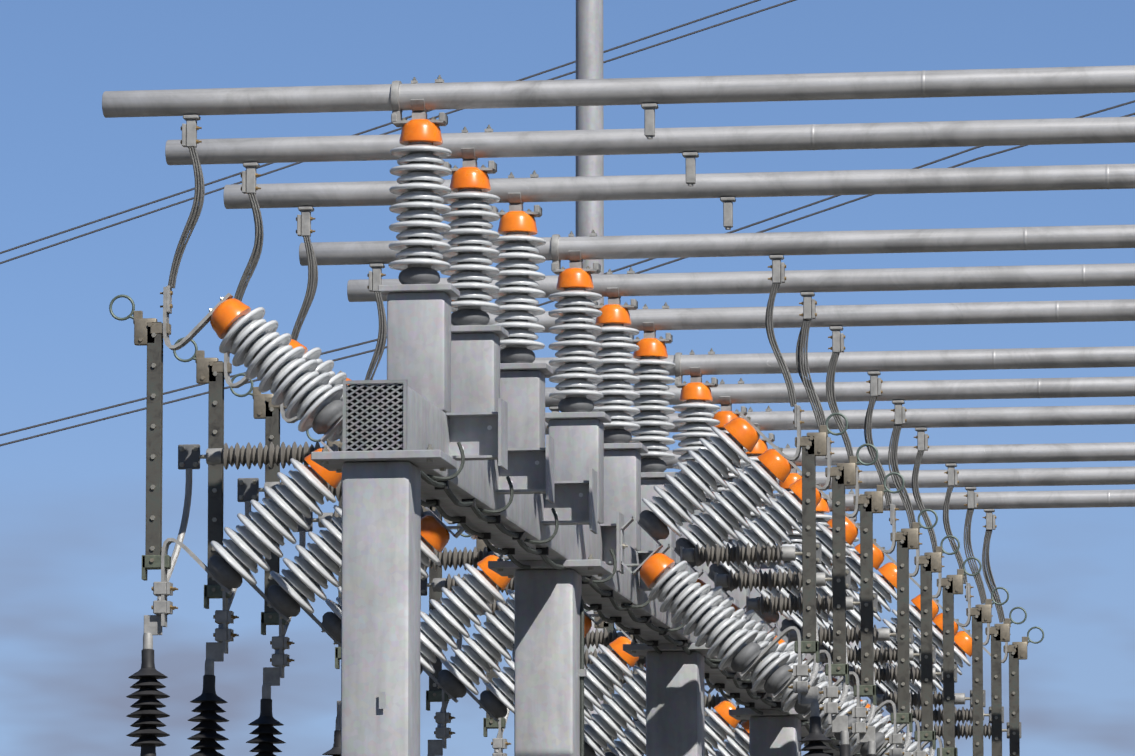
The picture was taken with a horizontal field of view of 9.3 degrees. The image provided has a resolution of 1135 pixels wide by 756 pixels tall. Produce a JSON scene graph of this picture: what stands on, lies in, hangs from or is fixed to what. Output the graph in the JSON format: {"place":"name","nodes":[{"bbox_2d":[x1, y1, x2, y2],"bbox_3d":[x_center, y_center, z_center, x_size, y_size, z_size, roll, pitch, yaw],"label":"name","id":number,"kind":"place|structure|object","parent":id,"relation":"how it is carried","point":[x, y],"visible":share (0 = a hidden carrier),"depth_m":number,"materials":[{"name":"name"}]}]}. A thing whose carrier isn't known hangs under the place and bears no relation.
{"place":"outdoors","nodes":[
{"label":"outdoors","id":0,"kind":"place"},
{"bbox_2d":[0,0,759,253],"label":"overhead conductor","id":1,"kind":"object","parent":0,"point":[239,173],"visible":0.6,"depth_m":299.20,"materials":[{"name":"grey metal"}]},
{"bbox_2d":[0,0,795,263],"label":"overhead conductor","id":2,"kind":"object","parent":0,"point":[398,129],"visible":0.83,"depth_m":304.21,"materials":[{"name":"grey metal"}]},
{"bbox_2d":[388,119,451,283],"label":"bus post insulator","id":3,"kind":"object","parent":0,"point":[419,208],"visible":0.98,"depth_m":26.00,"materials":[{"name":"white ceramic"}]},
{"bbox_2d":[440,167,499,325],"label":"bus post insulator","id":4,"kind":"object","parent":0,"point":[470,216],"visible":0.92,"depth_m":27.15,"materials":[{"name":"white ceramic"}]},
{"bbox_2d":[489,211,545,362],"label":"bus post insulator","id":5,"kind":"object","parent":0,"point":[518,259],"visible":0.88,"depth_m":28.29,"materials":[{"name":"white ceramic"}]},
{"bbox_2d":[0,100,1134,435],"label":"overhead conductor","id":6,"kind":"object","parent":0,"point":[606,272],"visible":0.38,"depth_m":289.20,"materials":[{"name":"grey metal"}]},
{"bbox_2d":[0,113,1134,445],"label":"overhead conductor","id":7,"kind":"object","parent":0,"point":[536,305],"visible":0.38,"depth_m":295.26,"materials":[{"name":"grey metal"}]},
{"bbox_2d":[0,0,1134,755],"label":"sky","id":8,"kind":"structure","parent":0,"point":[75,599],"materials":[{"name":"blue"}]},
{"bbox_2d":[548,268,602,411],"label":"bus post insulator","id":9,"kind":"object","parent":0,"point":[575,313],"visible":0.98,"depth_m":29.93,"materials":[{"name":"white ceramic"}]},
{"bbox_2d":[591,304,639,442],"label":"bus post insulator","id":10,"kind":"object","parent":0,"point":[614,370],"visible":0.75,"depth_m":31.07,"materials":[{"name":"white ceramic"}]},
{"bbox_2d":[629,338,675,471],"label":"bus post insulator","id":11,"kind":"object","parent":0,"point":[651,388],"visible":0.75,"depth_m":32.22,"materials":[{"name":"white ceramic"}]},
{"bbox_2d":[672,382,719,509],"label":"insulator","id":12,"kind":"object","parent":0,"point":[696,422],"visible":0.54,"depth_m":33.87,"materials":[{"name":"white ceramic"}]},
{"bbox_2d":[710,411,749,534],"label":"insulator","id":13,"kind":"object","parent":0,"point":[724,417],"visible":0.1,"depth_m":35.02,"materials":[{"name":"white ceramic"}]},
{"bbox_2d":[739,439,776,544],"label":"insulator","id":14,"kind":"object","parent":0,"point":[760,447],"depth_m":36.16,"materials":[{"name":"white ceramic"}]},
{"bbox_2d":[771,473,801,569],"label":"insulator","id":15,"kind":"object","parent":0,"point":[796,536],"visible":0.17,"depth_m":37.79,"materials":[{"name":"ceramic"}]},
{"bbox_2d":[816,496,831,576],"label":"insulator","id":16,"kind":"object","parent":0,"point":[822,508],"visible":0.15,"depth_m":38.95,"materials":[{"name":"ceramic"}]},
{"bbox_2d":[829,526,858,596],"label":"insulator","id":17,"kind":"object","parent":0,"point":[851,546],"depth_m":40.10,"materials":[{"name":"white ceramic"}]},
{"bbox_3d":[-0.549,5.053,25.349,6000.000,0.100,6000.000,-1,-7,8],"label":"ground","id":18,"kind":"structure","parent":0,"visible":0},
{"bbox_2d":[109,146,342,755],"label":"disconnector","id":19,"kind":"object","parent":18,"relation":"on","point":[151,333],"visible":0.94,"depth_m":26.10,"materials":[{"name":"metal"}]},
{"bbox_2d":[207,448,341,589],"bbox_3d":[-1.079,0.520,25.997,0.232,0.630,0.232,44,1,7],"label":"insulator","id":20,"kind":"object","parent":19,"relation":"on","point":[259,536],"visible":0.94,"depth_m":25.93,"materials":[{"name":"ceramic"}]},
{"bbox_2d":[210,298,342,434],"bbox_3d":[-1.078,-0.045,26.068,0.232,0.630,0.232,-39,-13,-30],"label":"switch insulator","id":21,"kind":"object","parent":19,"relation":"on","point":[274,362],"visible":1,"depth_m":26.01,"materials":[{"name":"ceramic"}]},
{"bbox_2d":[173,193,341,755],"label":"disconnector","id":22,"kind":"object","parent":18,"relation":"on","point":[212,372],"visible":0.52,"depth_m":27.22,"materials":[{"name":"metal"}]},
{"bbox_2d":[267,505,341,617],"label":"insulator","id":23,"kind":"object","parent":22,"relation":"on","point":[311,571],"visible":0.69,"depth_m":27.07,"materials":[{"name":"ceramic"}]},
{"bbox_2d":[289,339,346,450],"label":"switch insulator","id":24,"kind":"object","parent":22,"relation":"on","point":[338,379],"visible":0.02,"depth_m":27.20,"materials":[{"name":"ceramic"}]},
{"bbox_2d":[230,236,464,755],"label":"disconnector","id":25,"kind":"object","parent":18,"relation":"on","point":[268,411],"visible":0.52,"depth_m":28.35,"materials":[{"name":"metal"}]},
{"bbox_2d":[321,515,449,642],"bbox_3d":[-0.732,0.812,28.287,0.630,0.232,0.232,-45,-22,1],"label":"insulator","id":26,"kind":"object","parent":25,"relation":"attached to","point":[435,534],"visible":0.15,"depth_m":28.23,"materials":[{"name":"ceramic"}]},
{"bbox_2d":[306,291,504,755],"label":"disconnector","id":27,"kind":"object","parent":18,"relation":"on","point":[455,558],"visible":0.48,"depth_m":30.11,"materials":[{"name":"metal"}]},
{"bbox_2d":[420,555,511,674],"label":"insulator","id":28,"kind":"object","parent":27,"relation":"on","point":[476,591],"visible":0.81,"depth_m":29.85,"materials":[{"name":"ceramic"}]},
{"bbox_2d":[421,573,514,702],"bbox_3d":[-0.394,2.733,31.093,1.061,5.934,0.590,-1,-7,8],"label":"disconnector","id":29,"kind":"object","parent":18,"relation":"on","point":[437,584],"visible":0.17,"depth_m":31.56,"materials":[{"name":"metal"}]},
{"bbox_2d":[437,589,513,698],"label":"insulator","id":30,"kind":"object","parent":29,"relation":"on","point":[485,649],"visible":0.75,"depth_m":31.00,"materials":[{"name":"ceramic"}]},
{"bbox_2d":[421,505,604,755],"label":"disconnector","id":31,"kind":"object","parent":18,"relation":"on","point":[442,717],"visible":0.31,"depth_m":32.24,"materials":[{"name":"metal"}]},
{"bbox_2d":[479,613,591,718],"bbox_3d":[-0.144,1.305,32.213,0.630,0.232,0.232,-45,-20,1],"label":"insulator","id":32,"kind":"object","parent":31,"relation":"attached to","point":[497,700],"visible":0.27,"depth_m":32.15,"materials":[{"name":"ceramic"}]},
{"bbox_2d":[457,523,631,755],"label":"disconnector","id":33,"kind":"object","parent":18,"relation":"on","point":[499,743],"visible":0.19,"depth_m":33.96,"materials":[{"name":"metal"}]},
{"bbox_2d":[584,636,638,719],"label":"insulator","id":34,"kind":"object","parent":33,"relation":"on","point":[607,669],"visible":0.42,"depth_m":33.78,"materials":[{"name":"ceramic"}]},
{"bbox_2d":[504,559,645,668],"bbox_3d":[0.194,3.226,35.020,1.061,5.934,0.587,-1,-7,8],"label":"disconnector","id":35,"kind":"object","parent":18,"relation":"on","point":[587,660],"visible":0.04,"depth_m":35.47,"materials":[{"name":"metal"}]},
{"bbox_2d":[584,663,645,755],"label":"insulator","id":36,"kind":"object","parent":35,"relation":"attached to","point":[615,715],"visible":0.79,"depth_m":34.92,"materials":[{"name":"ceramic"}]},
{"bbox_2d":[576,0,603,755],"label":"lightning mast","id":37,"kind":"object","parent":18,"relation":"on","point":[589,65],"depth_m":45.28,"materials":[{"name":"grey metal"}]},
{"bbox_2d":[311,283,870,755],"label":"steel frame","id":38,"kind":"object","parent":18,"relation":"on","point":[475,397],"visible":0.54,"depth_m":27.61,"materials":[{"name":"metal"}]},
{"bbox_2d":[342,379,407,450],"bbox_3d":[-0.688,0.141,25.036,0.232,0.266,0.022,-1,-7,8],"label":"beam end guard","id":39,"kind":"object","parent":38,"relation":"attached to","point":[376,415],"visible":0.88,"depth_m":25.04,"materials":[{"name":"grey metal"}]},
{"bbox_2d":[180,75,658,147],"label":"bus clamps","id":40,"kind":"object","parent":38,"relation":"on","point":[189,128],"visible":0.94,"depth_m":26.08,"materials":[{"name":"grey metal"}]},
{"bbox_2d":[102,65,1134,117],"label":"busbar","id":41,"kind":"object","parent":40,"relation":"on","point":[697,89],"visible":1,"depth_m":25.96,"materials":[{"name":"metal"}]},
{"bbox_2d":[241,125,698,193],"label":"bus clamps","id":42,"kind":"object","parent":38,"relation":"on","point":[249,175],"visible":0.94,"depth_m":27.23,"materials":[{"name":"grey metal"}]},
{"bbox_2d":[165,117,1134,164],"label":"busbar","id":43,"kind":"object","parent":42,"relation":"on","point":[724,139],"visible":0.94,"depth_m":27.10,"materials":[{"name":"metal"}]},
{"bbox_2d":[296,170,735,236],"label":"bus clamps","id":44,"kind":"object","parent":38,"relation":"on","point":[304,219],"visible":0.96,"depth_m":28.37,"materials":[{"name":"grey metal"}]},
{"bbox_2d":[223,164,1134,208],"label":"busbar","id":45,"kind":"object","parent":44,"relation":"on","point":[794,183],"visible":0.94,"depth_m":28.23,"materials":[{"name":"metal"}]},
{"bbox_2d":[367,230,785,291],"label":"bus clamps","id":46,"kind":"object","parent":38,"relation":"on","point":[375,275],"visible":0.96,"depth_m":30.00,"materials":[{"name":"grey metal"}]},
{"bbox_2d":[299,224,1134,265],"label":"busbar","id":47,"kind":"object","parent":46,"relation":"on","point":[830,242],"visible":0.92,"depth_m":29.86,"materials":[{"name":"metal"}]},
{"bbox_2d":[379,442,860,755],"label":"earthing cables","id":48,"kind":"object","parent":38,"relation":"attached to","point":[519,537],"visible":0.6,"depth_m":29.05,"materials":[{"name":"metal"}]},
{"bbox_2d":[592,267,816,319],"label":"bus clamps","id":49,"kind":"object","parent":38,"relation":"on","point":[809,303],"visible":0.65,"depth_m":31.12,"materials":[{"name":"grey metal"}]},
{"bbox_2d":[347,263,1134,301],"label":"busbar","id":50,"kind":"object","parent":49,"relation":"on","point":[901,279],"visible":0.85,"depth_m":30.99,"materials":[{"name":"metal"}]},
{"bbox_2d":[547,378,906,427],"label":"bus clamps","id":51,"kind":"object","parent":38,"relation":"on","point":[899,410],"visible":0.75,"depth_m":35.05,"materials":[{"name":"grey metal"}]},
{"bbox_2d":[545,376,1134,406],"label":"busbar","id":52,"kind":"object","parent":51,"relation":"on","point":[969,389],"visible":0.54,"depth_m":34.92,"materials":[{"name":"metal"}]},
{"bbox_2d":[630,302,844,352],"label":"bus clamps","id":53,"kind":"object","parent":38,"relation":"on","point":[837,337],"visible":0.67,"depth_m":32.27,"materials":[{"name":"grey metal"}]},
{"bbox_2d":[451,299,1134,332],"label":"busbar","id":54,"kind":"object","parent":53,"relation":"on","point":[914,314],"visible":0.54,"depth_m":32.13,"materials":[{"name":"metal"}]},
{"bbox_2d":[674,348,882,396],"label":"bus clamps","id":55,"kind":"object","parent":38,"relation":"on","point":[875,381],"visible":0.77,"depth_m":33.92,"materials":[{"name":"grey metal"}]},
{"bbox_2d":[532,346,1134,377],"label":"busbar","id":56,"kind":"object","parent":55,"relation":"on","point":[940,360],"visible":0.62,"depth_m":33.77,"materials":[{"name":"metal"}]},
{"bbox_2d":[748,406,928,450],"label":"bus clamps","id":57,"kind":"object","parent":38,"relation":"on","point":[921,437],"visible":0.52,"depth_m":36.10,"materials":[{"name":"grey metal"}]},
{"bbox_2d":[545,405,1134,434],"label":"busbar","id":58,"kind":"object","parent":57,"relation":"on","point":[998,416],"visible":0.5,"depth_m":36.06,"materials":[{"name":"metal"}]},
{"bbox_2d":[772,444,958,485],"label":"bus clamps","id":59,"kind":"object","parent":38,"relation":"on","point":[952,472],"visible":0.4,"depth_m":37.74,"materials":[{"name":"grey metal"}]},
{"bbox_2d":[664,442,1134,468],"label":"busbar","id":60,"kind":"object","parent":59,"relation":"on","point":[1024,453],"visible":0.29,"depth_m":37.70,"materials":[{"name":"metal"}]},
{"bbox_2d":[816,483,977,508],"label":"bus clamps","id":61,"kind":"object","parent":38,"relation":"on","point":[971,495],"visible":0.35,"depth_m":38.88,"materials":[{"name":"grey metal"}]},
{"bbox_2d":[776,466,1134,488],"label":"busbar","id":62,"kind":"object","parent":61,"relation":"on","point":[1034,477],"visible":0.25,"depth_m":38.84,"materials":[{"name":"metal"}]},
{"bbox_2d":[849,489,996,529],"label":"bus clamps","id":63,"kind":"object","parent":38,"relation":"on","point":[990,517],"visible":0.33,"depth_m":40.03,"materials":[{"name":"grey metal"}]},
{"bbox_2d":[769,489,1134,511],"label":"busbar","id":64,"kind":"object","parent":63,"relation":"on","point":[1050,499],"visible":0.48,"depth_m":39.99,"materials":[{"name":"metal"}]},
{"bbox_2d":[589,668,713,755],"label":"disconnector","id":65,"kind":"object","parent":18,"relation":"on","point":[710,690],"depth_m":36.61,"materials":[{"name":"metal"}]},
{"bbox_2d":[605,711,645,755],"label":"insulator","id":66,"kind":"object","parent":65,"relation":"attached to","point":[633,743],"visible":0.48,"depth_m":36.07,"materials":[{"name":"ceramic"}]},
{"bbox_2d":[585,610,749,752],"bbox_3d":[0.605,3.571,37.771,1.064,5.934,0.647,-1,-7,8],"label":"disconnector","id":67,"kind":"object","parent":18,"relation":"on","point":[713,701],"visible":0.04,"depth_m":37.92,"materials":[{"name":"metal"}]},
{"bbox_2d":[705,701,740,755],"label":"insulator","id":68,"kind":"object","parent":67,"relation":"on","point":[717,728],"visible":0.54,"depth_m":37.70,"materials":[{"name":"ceramic"}]},
{"bbox_2d":[616,628,741,754],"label":"disconnector","id":69,"kind":"object","parent":18,"relation":"on","point":[632,637],"visible":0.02,"depth_m":39.06,"materials":[{"name":"metal"}]},
{"bbox_2d":[708,720,748,755],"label":"insulator","id":70,"kind":"object","parent":69,"relation":"on","point":[738,745],"visible":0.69,"depth_m":38.84,"materials":[{"name":"ceramic"}]},
{"bbox_2d":[621,283,847,755],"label":"disconnector","id":71,"kind":"object","parent":18,"relation":"on","point":[812,445],"visible":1,"depth_m":29.76,"materials":[{"name":"metal"}]},
{"bbox_2d":[639,417,758,539],"bbox_3d":[0.562,0.427,29.839,0.232,0.630,0.232,44,1,3],"label":"insulator","id":72,"kind":"object","parent":71,"relation":"attached to","point":[679,497],"visible":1,"depth_m":29.77,"materials":[{"name":"ceramic"}]},
{"bbox_2d":[640,553,760,672],"bbox_3d":[0.563,0.996,29.767,0.232,0.630,0.232,-43,-11,-15],"label":"insulator","id":73,"kind":"object","parent":71,"relation":"attached to","point":[693,605],"visible":1,"depth_m":29.71,"materials":[{"name":"ceramic"}]},
{"bbox_2d":[722,725,803,745],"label":"disconnector","id":74,"kind":"object","parent":18,"relation":"on","point":[733,730],"depth_m":40.53,"materials":[{"name":"metal"}]},
{"bbox_2d":[660,319,877,755],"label":"disconnector","id":75,"kind":"object","parent":18,"relation":"on","point":[842,475],"visible":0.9,"depth_m":30.91,"materials":[{"name":"metal"}]},
{"bbox_2d":[675,449,790,566],"bbox_3d":[0.736,0.572,30.984,0.232,0.630,0.232,44,1,-26],"label":"insulator","id":76,"kind":"object","parent":75,"relation":"attached to","point":[738,502],"visible":0.88,"depth_m":30.91,"materials":[{"name":"ceramic"}]},
{"bbox_2d":[696,579,792,693],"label":"insulator","id":77,"kind":"object","parent":75,"relation":"attached to","point":[770,673],"visible":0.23,"depth_m":30.83,"materials":[{"name":"ceramic"}]},
{"bbox_2d":[699,352,904,755],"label":"disconnector","id":78,"kind":"object","parent":18,"relation":"on","point":[870,503],"visible":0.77,"depth_m":32.05,"materials":[{"name":"metal"}]},
{"bbox_2d":[708,478,820,591],"bbox_3d":[0.909,0.718,32.129,0.630,0.232,0.232,-45,-16,1],"label":"insulator","id":79,"kind":"object","parent":78,"relation":"attached to","point":[775,524],"visible":0.6,"depth_m":32.06,"materials":[{"name":"ceramic"}]},
{"bbox_2d":[730,603,821,713],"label":"insulator","id":80,"kind":"object","parent":78,"relation":"attached to","point":[790,696],"visible":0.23,"depth_m":31.99,"materials":[{"name":"ceramic"}]},
{"bbox_2d":[742,396,937,755],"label":"disconnector","id":81,"kind":"object","parent":18,"relation":"on","point":[906,539],"visible":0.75,"depth_m":33.69,"materials":[{"name":"metal"}]},
{"bbox_2d":[756,516,857,623],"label":"insulator","id":82,"kind":"object","parent":81,"relation":"attached to","point":[851,533],"visible":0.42,"depth_m":33.70,"materials":[{"name":"ceramic"}]},
{"bbox_2d":[774,635,856,739],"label":"insulator","id":83,"kind":"object","parent":81,"relation":"attached to","point":[821,684],"visible":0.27,"depth_m":33.62,"materials":[{"name":"ceramic"}]},
{"bbox_2d":[773,424,959,755],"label":"disconnector","id":84,"kind":"object","parent":18,"relation":"on","point":[929,563],"visible":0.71,"depth_m":34.83,"materials":[{"name":"metal"}]},
{"bbox_2d":[781,544,883,635],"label":"insulator","id":85,"kind":"object","parent":84,"relation":"attached to","point":[853,563],"visible":0.42,"depth_m":34.84,"materials":[{"name":"ceramic"}]},
{"bbox_2d":[803,658,885,755],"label":"insulator","id":86,"kind":"object","parent":84,"relation":"attached to","point":[880,740],"visible":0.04,"depth_m":34.76,"materials":[{"name":"ceramic"}]},
{"bbox_2d":[811,451,981,755],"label":"disconnector","id":87,"kind":"object","parent":18,"relation":"on","point":[949,586],"visible":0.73,"depth_m":35.98,"materials":[{"name":"metal"}]},
{"bbox_2d":[812,562,896,663],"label":"insulator","id":88,"kind":"object","parent":87,"relation":"attached to","point":[884,584],"visible":0.31,"depth_m":35.98,"materials":[{"name":"ceramic"}]},
{"bbox_2d":[833,677,907,755],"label":"insulator","id":89,"kind":"object","parent":87,"relation":"attached to","point":[882,730],"visible":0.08,"depth_m":35.93,"materials":[{"name":"ceramic"}]},
{"bbox_2d":[833,486,1008,755],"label":"disconnector","id":90,"kind":"object","parent":18,"relation":"on","point":[980,614],"visible":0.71,"depth_m":37.62,"materials":[{"name":"metal"}]},
{"bbox_2d":[849,594,938,685],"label":"insulator","id":91,"kind":"object","parent":90,"relation":"attached to","point":[915,616],"visible":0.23,"depth_m":37.62,"materials":[{"name":"ceramic"}]},
{"bbox_2d":[861,700,927,754],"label":"insulator","id":92,"kind":"object","parent":90,"relation":"attached to","point":[912,748],"visible":0.08,"depth_m":37.59,"materials":[{"name":"ceramic"}]},
{"bbox_2d":[868,508,1026,755],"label":"disconnector","id":93,"kind":"object","parent":18,"relation":"on","point":[999,633],"visible":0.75,"depth_m":38.76,"materials":[{"name":"metal"}]},
{"bbox_2d":[881,716,929,753],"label":"insulator","id":94,"kind":"object","parent":93,"relation":"attached to","point":[911,741],"visible":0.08,"depth_m":38.75,"materials":[{"name":"ceramic"}]},
{"bbox_2d":[870,613,958,705],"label":"insulator","id":95,"kind":"object","parent":93,"relation":"attached to","point":[937,639],"visible":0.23,"depth_m":38.76,"materials":[{"name":"ceramic"}]},
{"bbox_2d":[883,530,1043,755],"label":"disconnector","id":96,"kind":"object","parent":18,"relation":"on","point":[1017,651],"visible":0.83,"depth_m":39.91,"materials":[{"name":"metal"}]},
{"bbox_2d":[903,732,929,755],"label":"insulator","id":97,"kind":"object","parent":96,"relation":"attached to","point":[912,738],"visible":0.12,"depth_m":39.90,"materials":[{"name":"ceramic"}]},
{"bbox_2d":[888,631,971,712],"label":"insulator","id":98,"kind":"object","parent":96,"relation":"attached to","point":[962,643],"visible":0.21,"depth_m":39.91,"materials":[{"name":"ceramic"}]}
]}

